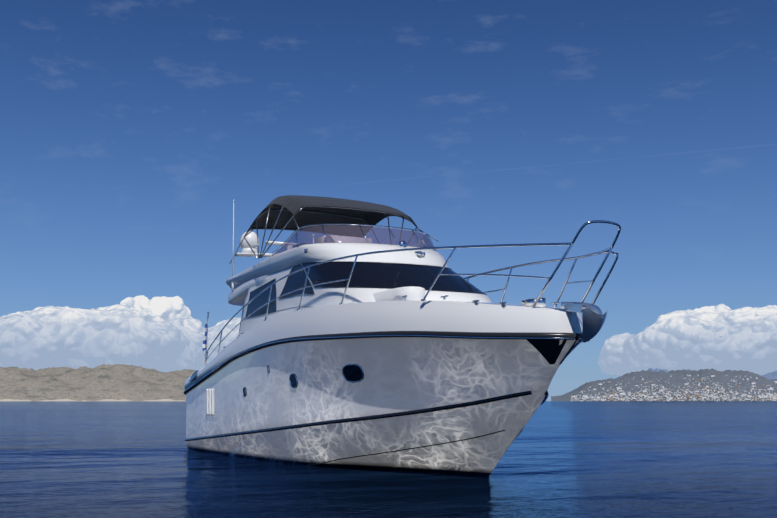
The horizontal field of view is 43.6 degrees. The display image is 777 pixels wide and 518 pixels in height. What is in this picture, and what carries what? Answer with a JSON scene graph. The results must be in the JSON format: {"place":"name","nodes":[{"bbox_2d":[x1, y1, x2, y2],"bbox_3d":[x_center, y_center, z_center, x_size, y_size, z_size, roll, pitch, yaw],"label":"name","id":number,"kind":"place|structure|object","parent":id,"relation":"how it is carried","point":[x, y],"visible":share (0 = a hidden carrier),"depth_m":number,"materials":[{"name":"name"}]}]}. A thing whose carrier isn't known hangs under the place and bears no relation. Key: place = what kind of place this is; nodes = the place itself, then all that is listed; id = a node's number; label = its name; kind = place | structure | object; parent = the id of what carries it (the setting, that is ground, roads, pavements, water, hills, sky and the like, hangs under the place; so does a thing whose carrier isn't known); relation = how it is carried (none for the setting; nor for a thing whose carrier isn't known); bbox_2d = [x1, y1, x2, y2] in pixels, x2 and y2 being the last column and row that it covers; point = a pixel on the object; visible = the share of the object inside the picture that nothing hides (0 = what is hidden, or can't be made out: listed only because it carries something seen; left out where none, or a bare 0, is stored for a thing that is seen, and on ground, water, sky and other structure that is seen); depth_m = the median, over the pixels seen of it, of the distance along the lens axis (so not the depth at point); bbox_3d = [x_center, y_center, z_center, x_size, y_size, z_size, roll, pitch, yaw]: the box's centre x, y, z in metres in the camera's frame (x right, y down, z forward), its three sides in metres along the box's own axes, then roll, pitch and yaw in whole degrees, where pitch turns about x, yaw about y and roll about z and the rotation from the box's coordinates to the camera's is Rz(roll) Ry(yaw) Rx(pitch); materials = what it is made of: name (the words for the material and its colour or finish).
{"place":"outdoors","nodes":[
{"label":"outdoors","id":0,"kind":"place"},
{"bbox_2d":[0,399,182,400],"bbox_3d":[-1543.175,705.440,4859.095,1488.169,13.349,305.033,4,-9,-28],"label":"island beach","id":1,"kind":"structure","parent":0,"point":[85,400],"depth_m":4932.62,"materials":[{"name":"beige sand"}]},
{"bbox_2d":[0,364,195,400],"bbox_3d":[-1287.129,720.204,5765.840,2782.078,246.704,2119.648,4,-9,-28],"label":"island","id":2,"kind":"structure","parent":0,"point":[120,382],"depth_m":5279.37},
{"bbox_2d":[0,295,241,372],"bbox_3d":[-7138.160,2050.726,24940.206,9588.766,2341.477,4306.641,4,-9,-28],"label":"cloud","id":3,"kind":"structure","parent":0,"point":[165,334],"depth_m":23471.81,"materials":[{"name":"white"}]},
{"bbox_2d":[202,316,207,350],"bbox_3d":[-5.381,2.201,28.554,0.094,1.065,0.285,4,-9,-28],"label":"flag","id":4,"kind":"object","parent":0,"point":[204,345],"visible":0.81,"depth_m":28.55,"materials":[{"name":"blue fabric"}]},
{"bbox_2d":[205,312,208,365],"bbox_3d":[-5.315,2.356,28.412,0.060,1.611,0.195,4,-9,-28],"label":"yacht ensign staff","id":5,"kind":"object","parent":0,"point":[206,337],"visible":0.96,"depth_m":28.41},
{"bbox_2d":[0,401,776,517],"bbox_3d":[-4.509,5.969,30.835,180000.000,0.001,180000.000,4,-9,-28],"label":"sea water","id":6,"kind":"structure","parent":0,"point":[558,459],"depth_m":19.55,"materials":[{"name":"blue liquid"}]},
{"bbox_2d":[186,337,578,475],"bbox_3d":[-0.644,3.939,23.766,4.685,3.670,16.500,4,-9,-28],"label":"yacht hull","id":7,"kind":"object","parent":6,"relation":"in","point":[402,374],"visible":0.77,"depth_m":19.77,"materials":[{"name":"white plastic"}]},
{"bbox_2d":[206,389,212,415],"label":"yacht hull vents","id":8,"kind":"object","parent":7,"relation":"attached to","point":[211,402],"visible":0.35,"depth_m":27.02,"materials":[{"name":"silver metal"}]},
{"bbox_2d":[190,365,362,395],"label":"portholes","id":9,"kind":"object","parent":7,"relation":"in","point":[352,372],"visible":0.33,"depth_m":20.24,"materials":[{"name":"black glass"}]},
{"bbox_2d":[184,300,582,388],"bbox_3d":[-0.644,3.590,23.817,4.730,4.376,16.500,4,-9,-28],"label":"deck bulwark","id":10,"kind":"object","parent":7,"relation":"on","point":[451,316],"depth_m":18.71,"materials":[{"name":"white plastic"}]},
{"bbox_2d":[225,243,492,333],"bbox_3d":[-0.351,0.972,23.642,3.900,2.464,12.850,4,-9,-28],"label":"cabin superstructure","id":11,"kind":"object","parent":10,"relation":"on","point":[257,275],"visible":0.4,"depth_m":22.56,"materials":[{"name":"white plastic"}]},
{"bbox_2d":[232,200,283,289],"bbox_3d":[-2.099,-0.577,26.678,3.187,2.650,6.700,4,-9,-28],"label":"radar and antenna","id":12,"kind":"object","parent":11,"relation":"attached to","point":[251,239],"visible":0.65,"depth_m":28.81,"materials":[{"name":"white plastic"}]},
{"bbox_2d":[230,204,437,262],"bbox_3d":[-1.698,-0.712,26.455,3.970,1.740,5.413,4,-9,-28],"label":"bimini frame","id":13,"kind":"object","parent":11,"relation":"attached to","point":[265,228],"visible":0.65,"depth_m":25.41,"materials":[{"name":"silver metal"}]},
{"bbox_2d":[244,195,416,235],"bbox_3d":[-1.640,-1.166,26.410,3.500,0.882,3.650,4,-9,-28],"label":"yacht bimini canvas","id":14,"kind":"object","parent":13,"relation":"attached to","point":[293,204],"visible":0.85,"depth_m":27.04,"materials":[{"name":"black fabric"}]},
{"bbox_2d":[272,226,435,255],"bbox_3d":[-0.599,-0.360,24.308,3.580,0.545,3.546,4,-9,-28],"label":"flybridge windscreen","id":15,"kind":"object","parent":11,"relation":"attached to","point":[337,234],"visible":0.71,"depth_m":23.00,"materials":[{"name":"glass"}]},
{"bbox_2d":[272,224,436,255],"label":"yacht flybridge fittings","id":16,"kind":"object","parent":11,"relation":"attached to","point":[402,244],"visible":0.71,"depth_m":23.09,"materials":[{"name":"silver metal"}]},
{"bbox_2d":[230,261,486,318],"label":"window frames","id":17,"kind":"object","parent":11,"relation":"attached to","point":[351,287],"visible":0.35,"depth_m":21.94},
{"bbox_2d":[246,262,483,316],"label":"cabin windows","id":18,"kind":"structure","parent":11,"relation":"in","point":[371,275],"depth_m":21.58,"materials":[{"name":"black glass"}]},
{"bbox_2d":[394,271,473,290],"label":"windshield wipers","id":19,"kind":"object","parent":11,"relation":"attached to","point":[460,276],"visible":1,"depth_m":21.11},
{"bbox_2d":[223,249,558,347],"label":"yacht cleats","id":20,"kind":"object","parent":10,"relation":"on","point":[541,302],"visible":0.52,"depth_m":17.80,"materials":[{"name":"silver metal"}]},
{"bbox_2d":[373,286,424,301],"bbox_3d":[0.146,0.861,20.121,0.600,0.405,1.900,4,-9,-28],"label":"sun pad","id":21,"kind":"object","parent":10,"relation":"on","point":[410,292],"visible":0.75,"depth_m":19.39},
{"bbox_2d":[206,220,620,364],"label":"yacht rails","id":22,"kind":"object","parent":10,"relation":"on","point":[608,251],"visible":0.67,"depth_m":18.30,"materials":[{"name":"silver metal"}]},
{"bbox_2d":[561,302,607,342],"bbox_3d":[3.313,1.060,16.645,0.512,0.754,1.104,4,-9,-28],"label":"anchor","id":23,"kind":"object","parent":10,"relation":"attached to","point":[593,317],"visible":1,"depth_m":16.30,"materials":[{"name":"silver metal"}]},
{"bbox_2d":[184,339,582,440],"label":"yacht hull stripes","id":24,"kind":"object","parent":7,"relation":"attached to","point":[550,351],"visible":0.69,"depth_m":18.27,"materials":[{"name":"black paint"}]},
{"bbox_2d":[184,331,583,465],"bbox_3d":[-0.645,3.555,23.823,4.848,3.009,16.632,4,-9,-28],"label":"rub rail","id":25,"kind":"object","parent":7,"relation":"attached to","point":[518,334],"visible":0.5,"depth_m":18.60,"materials":[{"name":"black rubber"}]},
{"bbox_2d":[183,335,589,396],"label":"hull trim","id":26,"kind":"structure","parent":7,"relation":"attached to","point":[357,364],"depth_m":20.00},
{"bbox_2d":[0,0,776,400],"label":"sky","id":27,"kind":"structure","parent":0,"point":[131,131],"materials":[{"name":"blue"}]},
{"bbox_2d":[648,368,675,372],"bbox_3d":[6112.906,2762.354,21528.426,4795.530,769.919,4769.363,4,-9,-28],"label":"peak","id":28,"kind":"structure","parent":0,"point":[657,370],"depth_m":22014.74,"materials":[{"name":"blue"}]},
{"bbox_2d":[551,368,776,400],"bbox_3d":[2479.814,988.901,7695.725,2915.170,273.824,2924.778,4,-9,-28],"label":"town hill","id":29,"kind":"structure","parent":0,"point":[721,379],"depth_m":7344.25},
{"bbox_2d":[571,373,776,400],"bbox_3d":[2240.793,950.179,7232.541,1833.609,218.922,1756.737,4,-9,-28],"label":"town buildings","id":30,"kind":"structure","parent":29,"relation":"on","point":[763,395],"depth_m":6975.15,"materials":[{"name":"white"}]},
{"bbox_2d":[598,304,776,375],"bbox_3d":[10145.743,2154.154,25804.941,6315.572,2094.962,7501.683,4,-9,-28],"label":"cloud","id":31,"kind":"structure","parent":0,"point":[720,337],"depth_m":25254.19,"materials":[{"name":"white"}]},
{"bbox_2d":[760,371,776,378],"bbox_3d":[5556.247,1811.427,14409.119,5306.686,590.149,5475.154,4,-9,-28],"label":"mountain","id":32,"kind":"structure","parent":0,"point":[771,375],"depth_m":14637.30,"materials":[{"name":"blue"}]}
]}

